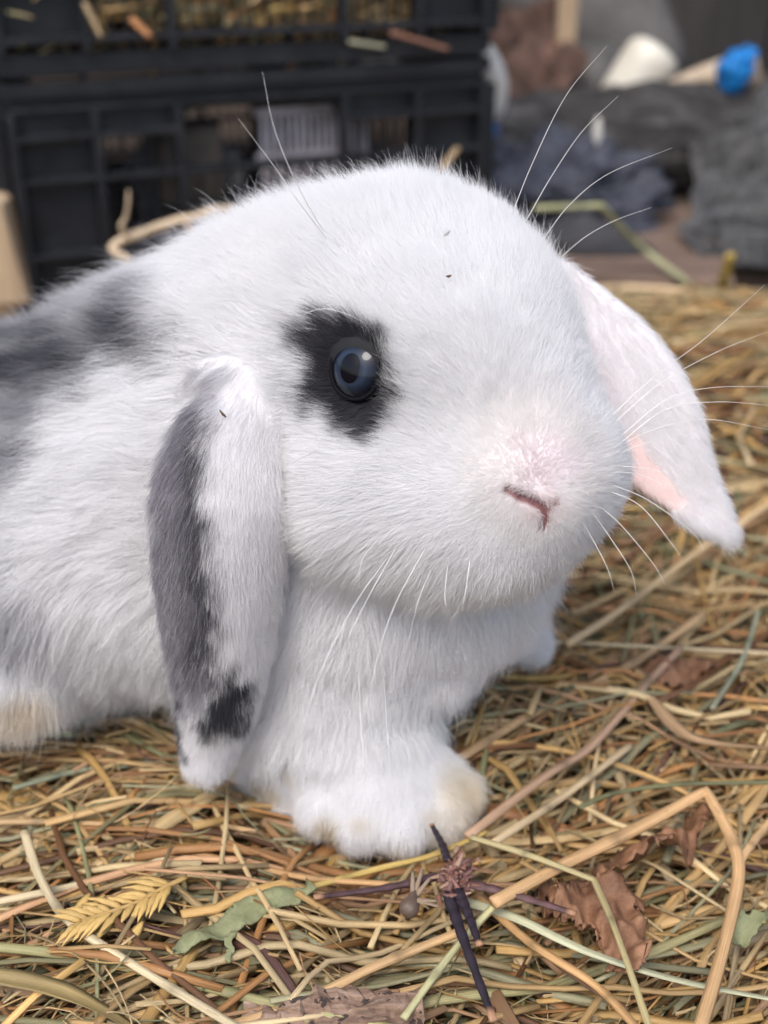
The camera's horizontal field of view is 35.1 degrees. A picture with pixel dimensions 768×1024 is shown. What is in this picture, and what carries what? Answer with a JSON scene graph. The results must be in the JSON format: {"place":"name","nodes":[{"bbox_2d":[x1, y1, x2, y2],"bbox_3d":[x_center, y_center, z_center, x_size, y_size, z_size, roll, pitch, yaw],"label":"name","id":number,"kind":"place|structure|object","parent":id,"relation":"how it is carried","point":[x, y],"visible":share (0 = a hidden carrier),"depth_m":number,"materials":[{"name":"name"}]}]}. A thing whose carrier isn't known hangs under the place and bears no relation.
{"place":"outdoors","nodes":[
{"label":"outdoors","id":0,"kind":"place"},
{"bbox_2d":[10,43,767,1018],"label":"ground","id":1,"kind":"structure","parent":0,"point":[750,277],"depth_m":1.07,"materials":[{"name":"soil"}]},
{"bbox_2d":[0,54,495,317],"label":"plastic crate","id":2,"kind":"object","parent":1,"relation":"on","point":[59,175],"visible":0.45,"depth_m":0.64,"materials":[{"name":"black plastic"}]},
{"bbox_2d":[130,223,149,259],"bbox_3d":[-0.135,-0.145,0.674,0.012,0.030,0.010,0,28,0],"label":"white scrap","id":3,"kind":"object","parent":2,"relation":"in","point":[140,226],"visible":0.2,"depth_m":0.67,"materials":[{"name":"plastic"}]},
{"bbox_2d":[153,220,179,239],"bbox_3d":[-0.121,-0.150,0.678,0.015,0.025,0.009,0,28,0],"label":"white scrap","id":4,"kind":"object","parent":2,"relation":"in","point":[157,235],"visible":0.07,"depth_m":0.67,"materials":[{"name":"plastic"}]},
{"bbox_2d":[107,190,236,263],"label":"dry branch","id":5,"kind":"object","parent":2,"relation":"attached to","point":[124,238],"visible":0.69,"depth_m":0.57,"materials":[{"name":"wood"}]},
{"bbox_2d":[154,122,223,204],"bbox_3d":[-0.106,-0.190,0.664,0.034,0.040,0.020,-10,30,-18],"label":"cardboard piece","id":6,"kind":"object","parent":2,"relation":"in","point":[202,142],"visible":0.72,"depth_m":0.66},
{"bbox_2d":[129,118,249,240],"bbox_3d":[-0.112,-0.187,0.708,0.073,0.082,0.061,0,28,0],"label":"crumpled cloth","id":7,"kind":"object","parent":2,"relation":"in","point":[230,153],"visible":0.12,"depth_m":0.69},
{"bbox_2d":[192,203,201,231],"bbox_3d":[-0.103,-0.153,0.683,0.011,0.040,0.009,0,28,0],"label":"white scrap","id":8,"kind":"object","parent":2,"relation":"in","point":[196,207],"visible":0.2,"depth_m":0.67,"materials":[{"name":"plastic"}]},
{"bbox_2d":[0,0,499,78],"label":"plastic crate","id":9,"kind":"object","parent":2,"relation":"on","point":[59,23],"visible":0.92,"depth_m":0.62,"materials":[{"name":"black plastic"}]},
{"bbox_2d":[82,2,103,37],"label":"straw stalk","id":10,"kind":"object","parent":9,"relation":"hanging from","point":[89,13],"visible":1,"depth_m":0.56,"materials":[{"name":"beige plant"}]},
{"bbox_2d":[129,16,152,38],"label":"straw stalk","id":11,"kind":"object","parent":9,"relation":"in","point":[134,21],"visible":1,"depth_m":0.57,"materials":[{"name":"orange plant"}]},
{"bbox_2d":[6,0,448,75],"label":"crate hay","id":12,"kind":"object","parent":9,"relation":"in","point":[132,7],"visible":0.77,"depth_m":0.62,"materials":[{"name":"plant"}]},
{"bbox_2d":[389,30,448,51],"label":"straw stalk","id":13,"kind":"object","parent":9,"relation":"in","point":[396,34],"visible":1,"depth_m":0.64,"materials":[{"name":"brown plant"}]},
{"bbox_2d":[252,103,368,199],"bbox_3d":[-0.039,-0.183,0.684,0.066,0.088,0.006,-10,30,-18],"label":"ribbed basket","id":14,"kind":"object","parent":2,"relation":"in","point":[299,110],"visible":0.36,"depth_m":0.67,"materials":[{"name":"white plastic"}]},
{"bbox_2d":[348,39,385,48],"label":"straw stalk","id":15,"kind":"object","parent":2,"relation":"on","point":[362,43],"visible":1,"depth_m":0.63,"materials":[{"name":"beige plant"}]},
{"bbox_2d":[437,147,459,172],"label":"straw stalk","id":16,"kind":"object","parent":2,"relation":"in","point":[454,152],"visible":0.87,"depth_m":0.61,"materials":[{"name":"beige plant"}]},
{"bbox_2d":[0,283,767,1023],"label":"hay bed","id":17,"kind":"object","parent":1,"relation":"on","point":[302,949],"visible":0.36,"depth_m":0.30,"materials":[{"name":"plant"}]},
{"bbox_2d":[0,192,32,304],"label":"wooden plank","id":18,"kind":"object","parent":17,"relation":"on","point":[14,281],"visible":0.96,"depth_m":0.62,"materials":[{"name":"brown wood"}]},
{"bbox_2d":[13,730,73,738],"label":"straw stalk","id":19,"kind":"object","parent":17,"relation":"on","point":[65,734],"visible":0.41,"depth_m":0.33,"materials":[{"name":"grey plant"}]},
{"bbox_2d":[0,968,133,1023],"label":"dry grass","id":20,"kind":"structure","parent":17,"relation":"on","point":[42,984],"depth_m":0.25,"materials":[{"name":"plant"}]},
{"bbox_2d":[0,855,175,904],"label":"straw stalk","id":21,"kind":"object","parent":17,"relation":"on","point":[38,893],"visible":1,"depth_m":0.28,"materials":[{"name":"beige plant"}]},
{"bbox_2d":[12,754,175,790],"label":"straw stalk","id":22,"kind":"object","parent":17,"relation":"on","point":[54,776],"visible":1,"depth_m":0.31,"materials":[{"name":"beige plant"}]},
{"bbox_2d":[51,875,187,946],"bbox_3d":[-0.057,0.087,0.264,0.030,0.004,0.017,-8,29,-15],"label":"wheat ear","id":23,"kind":"object","parent":17,"relation":"on","point":[98,911],"visible":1,"depth_m":0.26},
{"bbox_2d":[0,818,256,833],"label":"straw stalk","id":24,"kind":"object","parent":17,"relation":"on","point":[27,821],"visible":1,"depth_m":0.30,"materials":[{"name":"beige plant"}]},
{"bbox_2d":[20,829,238,1023],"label":"straw stalk","id":25,"kind":"object","parent":17,"relation":"on","point":[173,989],"visible":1,"depth_m":0.25,"materials":[{"name":"beige plant"}]},
{"bbox_2d":[0,942,392,1023],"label":"straw stalk","id":26,"kind":"object","parent":17,"relation":"on","point":[228,992],"visible":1,"depth_m":0.26,"materials":[{"name":"beige plant"}]},
{"bbox_2d":[172,877,316,963],"bbox_3d":[-0.030,0.088,0.264,0.012,0.005,0.034,21,35,34],"label":"green leaf","id":27,"kind":"object","parent":17,"relation":"on","point":[240,914],"visible":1,"depth_m":0.27,"materials":[{"name":"green plant"}]},
{"bbox_2d":[190,853,390,885],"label":"straw stalk","id":28,"kind":"object","parent":17,"relation":"on","point":[312,878],"visible":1,"depth_m":0.28,"materials":[{"name":"beige plant"}]},
{"bbox_2d":[242,984,424,1023],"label":"wood chunk","id":29,"kind":"object","parent":17,"relation":"on","point":[351,1004],"visible":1,"depth_m":0.24,"materials":[{"name":"beige wood"}]},
{"bbox_2d":[232,924,467,1022],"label":"straw stalk","id":30,"kind":"object","parent":17,"relation":"on","point":[395,957],"visible":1,"depth_m":0.26,"materials":[{"name":"beige plant"}]},
{"bbox_2d":[0,47,767,866],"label":"rabbit","id":31,"kind":"object","parent":17,"relation":"on","point":[314,579],"visible":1,"depth_m":0.27},
{"bbox_2d":[312,830,487,888],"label":"straw stalk","id":32,"kind":"object","parent":17,"relation":"on","point":[380,868],"visible":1,"depth_m":0.28,"materials":[{"name":"yellow plant"}]},
{"bbox_2d":[399,869,438,918],"bbox_3d":[0.008,0.085,0.269,0.009,0.005,0.012,0,28,0],"label":"seed head","id":33,"kind":"object","parent":17,"relation":"on","point":[409,905],"visible":1,"depth_m":0.27},
{"bbox_2d":[313,823,576,1022],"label":"dried burr","id":34,"kind":"object","parent":17,"relation":"on","point":[459,884],"visible":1,"depth_m":0.27,"materials":[{"name":"dried plant"},{"name":"twig wood"}]},
{"bbox_2d":[400,904,495,1020],"bbox_3d":[0.015,0.093,0.257,0.003,0.002,0.041,18,33,31],"label":"straw stalk","id":35,"kind":"object","parent":17,"relation":"on","point":[451,953],"visible":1,"depth_m":0.25,"materials":[{"name":"beige plant"}]},
{"bbox_2d":[474,893,637,1023],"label":"straw stalk","id":36,"kind":"object","parent":17,"relation":"on","point":[606,995],"visible":1,"depth_m":0.26,"materials":[{"name":"brown plant"}]},
{"bbox_2d":[502,667,616,681],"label":"straw stalk","id":37,"kind":"object","parent":17,"relation":"on","point":[533,678],"visible":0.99,"depth_m":0.35,"materials":[{"name":"brown plant"}]},
{"bbox_2d":[469,834,651,1023],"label":"straw stalk","id":38,"kind":"object","parent":17,"relation":"on","point":[523,853],"visible":1,"depth_m":0.27,"materials":[{"name":"beige plant"}]},
{"bbox_2d":[491,743,633,842],"bbox_3d":[0.046,0.071,0.307,0.054,0.002,0.003,-23,36,-37],"label":"straw stalk","id":39,"kind":"object","parent":17,"relation":"on","point":[521,824],"visible":1,"depth_m":0.30,"materials":[{"name":"beige plant"}]},
{"bbox_2d":[517,926,628,1010],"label":"straw stalk","id":40,"kind":"object","parent":17,"relation":"on","point":[585,985],"visible":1,"depth_m":0.26,"materials":[{"name":"brown plant"}]},
{"bbox_2d":[463,644,684,839],"bbox_3d":[0.056,0.059,0.324,0.007,0.002,0.106,22,35,35],"label":"straw stalk","id":41,"kind":"object","parent":17,"relation":"on","point":[496,813],"visible":1,"depth_m":0.31,"materials":[{"name":"beige plant"}]},
{"bbox_2d":[458,611,707,761],"bbox_3d":[0.058,0.049,0.345,0.113,0.003,0.006,-22,35,-35],"label":"straw stalk","id":42,"kind":"object","parent":17,"relation":"on","point":[484,742],"visible":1,"depth_m":0.34,"materials":[{"name":"beige plant"}]},
{"bbox_2d":[543,869,653,973],"bbox_3d":[0.051,0.090,0.270,0.021,0.011,0.026,-23,36,-36],"label":"dead leaf","id":43,"kind":"object","parent":17,"relation":"on","point":[625,903],"visible":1,"depth_m":0.27,"materials":[{"name":"brown plant"}]},
{"bbox_2d":[442,897,767,1000],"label":"straw stalk","id":44,"kind":"object","parent":17,"relation":"on","point":[530,924],"visible":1,"depth_m":0.26,"materials":[{"name":"beige plant"}]},
{"bbox_2d":[533,203,689,284],"bbox_3d":[0.126,-0.153,0.683,0.095,0.050,0.027,-5,28,-9],"label":"straw stalk","id":45,"kind":"object","parent":17,"relation":"on","point":[635,241],"visible":0.98,"depth_m":0.68,"materials":[{"name":"plant"}]},
{"bbox_2d":[488,786,745,1023],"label":"straw stalk","id":46,"kind":"object","parent":17,"relation":"on","point":[709,997],"visible":1,"depth_m":0.27,"materials":[{"name":"beige plant"}]},
{"bbox_2d":[538,801,713,919],"bbox_3d":[0.059,0.083,0.286,0.056,0.020,0.013,-15,31,-26],"label":"dead leaf","id":47,"kind":"object","parent":17,"relation":"on","point":[685,838],"visible":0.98,"depth_m":0.29,"materials":[{"name":"brown plant"}]},
{"bbox_2d":[554,640,767,654],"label":"straw stalk","id":48,"kind":"object","parent":17,"relation":"on","point":[665,647],"visible":0.88,"depth_m":0.36,"materials":[{"name":"beige plant"}]},
{"bbox_2d":[563,503,767,647],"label":"straw stalk","id":49,"kind":"object","parent":17,"relation":"on","point":[629,602],"visible":0.83,"depth_m":0.39,"materials":[{"name":"beige plant"}]},
{"bbox_2d":[577,780,767,809],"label":"straw stalk","id":50,"kind":"object","parent":17,"relation":"on","point":[609,794],"visible":1,"depth_m":0.30,"materials":[{"name":"plant"}]},
{"bbox_2d":[634,653,716,687],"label":"dead leaf","id":51,"kind":"object","parent":17,"relation":"on","point":[678,671],"visible":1,"depth_m":0.35,"materials":[{"name":"brown plant"}]},
{"bbox_2d":[601,283,767,299],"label":"straw stalk","id":52,"kind":"object","parent":17,"relation":"on","point":[630,287],"visible":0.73,"depth_m":0.68,"materials":[{"name":"beige plant"}]},
{"bbox_2d":[646,695,767,749],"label":"leaf strip","id":53,"kind":"object","parent":17,"relation":"on","point":[669,720],"visible":1,"depth_m":0.32,"materials":[{"name":"plant"}]},
{"bbox_2d":[658,336,766,370],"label":"straw stalk","id":54,"kind":"object","parent":17,"relation":"on","point":[677,341],"visible":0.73,"depth_m":0.60,"materials":[{"name":"beige plant"}]},
{"bbox_2d":[716,252,735,288],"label":"straw stalk","id":55,"kind":"object","parent":17,"relation":"on","point":[723,282],"visible":0.98,"depth_m":0.67,"materials":[{"name":"yellow plant"}]},
{"bbox_2d":[709,609,760,710],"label":"straw stalk","id":56,"kind":"object","parent":17,"relation":"on","point":[732,675],"visible":1,"depth_m":0.35,"materials":[{"name":"green plant"}]},
{"bbox_2d":[732,909,767,947],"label":"green leaf","id":57,"kind":"object","parent":17,"relation":"on","point":[747,928],"visible":1,"depth_m":0.27,"materials":[{"name":"green plant"}]},
{"bbox_2d":[742,818,767,860],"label":"straw stalk","id":58,"kind":"object","parent":17,"relation":"on","point":[752,842],"visible":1,"depth_m":0.28,"materials":[{"name":"beige plant"}]},
{"bbox_2d":[116,0,767,75],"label":"shed wall","id":59,"kind":"structure","parent":1,"relation":"on","point":[710,30],"depth_m":1.41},
{"bbox_2d":[492,42,511,58],"bbox_3d":[0.090,-0.375,0.973,0.037,0.049,0.012,0,28,0],"label":"broken board","id":60,"kind":"object","parent":1,"relation":"on","point":[503,49],"visible":0.11,"depth_m":0.97,"materials":[{"name":"brown wood"}]},
{"bbox_2d":[502,21,555,98],"bbox_3d":[0.110,-0.347,0.948,0.074,0.065,0.022,-10,30,-18],"label":"broken board","id":61,"kind":"object","parent":1,"relation":"on","point":[526,60],"visible":0.7,"depth_m":0.94,"materials":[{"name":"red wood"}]},
{"bbox_2d":[474,0,557,43],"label":"broken board","id":62,"kind":"object","parent":61,"relation":"on","point":[515,25],"visible":0.71,"depth_m":0.94,"materials":[{"name":"red wood"}]},
{"bbox_2d":[556,0,578,43],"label":"wooden post","id":63,"kind":"object","parent":61,"relation":"on","point":[566,20],"visible":0.9,"depth_m":0.93,"materials":[{"name":"brown wood"}]},
{"bbox_2d":[527,39,588,93],"bbox_3d":[0.135,-0.339,0.947,0.046,0.054,0.015,0,28,0],"label":"broken board","id":64,"kind":"object","parent":1,"relation":"on","point":[568,64],"visible":0.76,"depth_m":0.94,"materials":[{"name":"red wood"}]},
{"bbox_2d":[566,43,621,89],"bbox_3d":[0.170,-0.348,1.006,0.077,0.072,0.091,0,28,0],"label":"stone","id":65,"kind":"object","parent":1,"relation":"on","point":[596,72],"visible":0.24,"depth_m":0.97,"materials":[{"name":"grey stone"}]},
{"bbox_2d":[552,0,684,77],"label":"stone","id":66,"kind":"object","parent":1,"relation":"on","point":[620,24],"visible":0.27,"depth_m":1.01,"materials":[{"name":"grey stone"}]},
{"bbox_2d":[499,0,552,43],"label":"stone","id":67,"kind":"object","parent":66,"relation":"on","point":[512,4],"visible":0.03,"depth_m":1.02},
{"bbox_2d":[495,79,767,192],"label":"dark log","id":68,"kind":"object","parent":1,"relation":"on","point":[655,116],"visible":0.52,"depth_m":0.87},
{"bbox_2d":[601,36,676,87],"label":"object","id":69,"kind":"object","parent":68,"relation":"on","point":[641,58],"visible":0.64,"depth_m":0.90,"materials":[{"name":"white"}]},
{"bbox_2d":[669,44,760,94],"bbox_3d":[0.240,-0.317,0.874,0.068,0.038,0.042,0,28,0],"label":"wrapped stick","id":70,"kind":"object","parent":68,"relation":"on","point":[734,71],"visible":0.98,"depth_m":0.86,"materials":[{"name":"blue fabric"}]},
{"bbox_2d":[556,204,734,288],"bbox_3d":[0.159,-0.172,0.784,0.116,0.012,0.183,4,28,7],"label":"brown board","id":71,"kind":"object","parent":1,"relation":"on","point":[669,244],"visible":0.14,"depth_m":0.73,"materials":[{"name":"brown wood"}]},
{"bbox_2d":[491,121,676,232],"bbox_3d":[0.109,-0.215,0.792,0.173,0.069,0.089,0,28,0],"label":"plastic bag","id":72,"kind":"object","parent":71,"relation":"on","point":[640,185],"visible":0.53,"depth_m":0.78,"materials":[{"name":"grey plastic"}]},
{"bbox_2d":[593,117,601,144],"bbox_3d":[0.136,-0.243,0.777,0.006,0.018,0.003,0,28,0],"label":"white scrap","id":73,"kind":"object","parent":72,"relation":"on","point":[597,131],"visible":1,"depth_m":0.78,"materials":[{"name":"plastic"}]},
{"bbox_2d":[529,213,656,256],"bbox_3d":[0.114,-0.165,0.752,0.107,0.040,0.037,0,28,0],"label":"black rag","id":74,"kind":"object","parent":71,"relation":"on","point":[610,240],"visible":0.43,"depth_m":0.74,"materials":[{"name":"grey fabric"}]},
{"bbox_2d":[676,82,767,267],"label":"rock","id":75,"kind":"object","parent":71,"relation":"on","point":[749,149],"visible":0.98,"depth_m":0.80,"materials":[{"name":"grey stone"}]},
{"bbox_3d":[0.077,-0.218,0.817,0.088,0.075,0.070,12,30,21],"label":"plastic bag","id":76,"kind":"object","parent":1,"relation":"on","visible":0},
{"bbox_2d":[482,43,507,135],"bbox_3d":[0.061,-0.271,0.780,0.024,0.064,0.052,-9,29,-16],"label":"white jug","id":77,"kind":"object","parent":76,"relation":"on","point":[496,73],"visible":0.12,"depth_m":0.76,"materials":[{"name":"plastic"}]}
]}

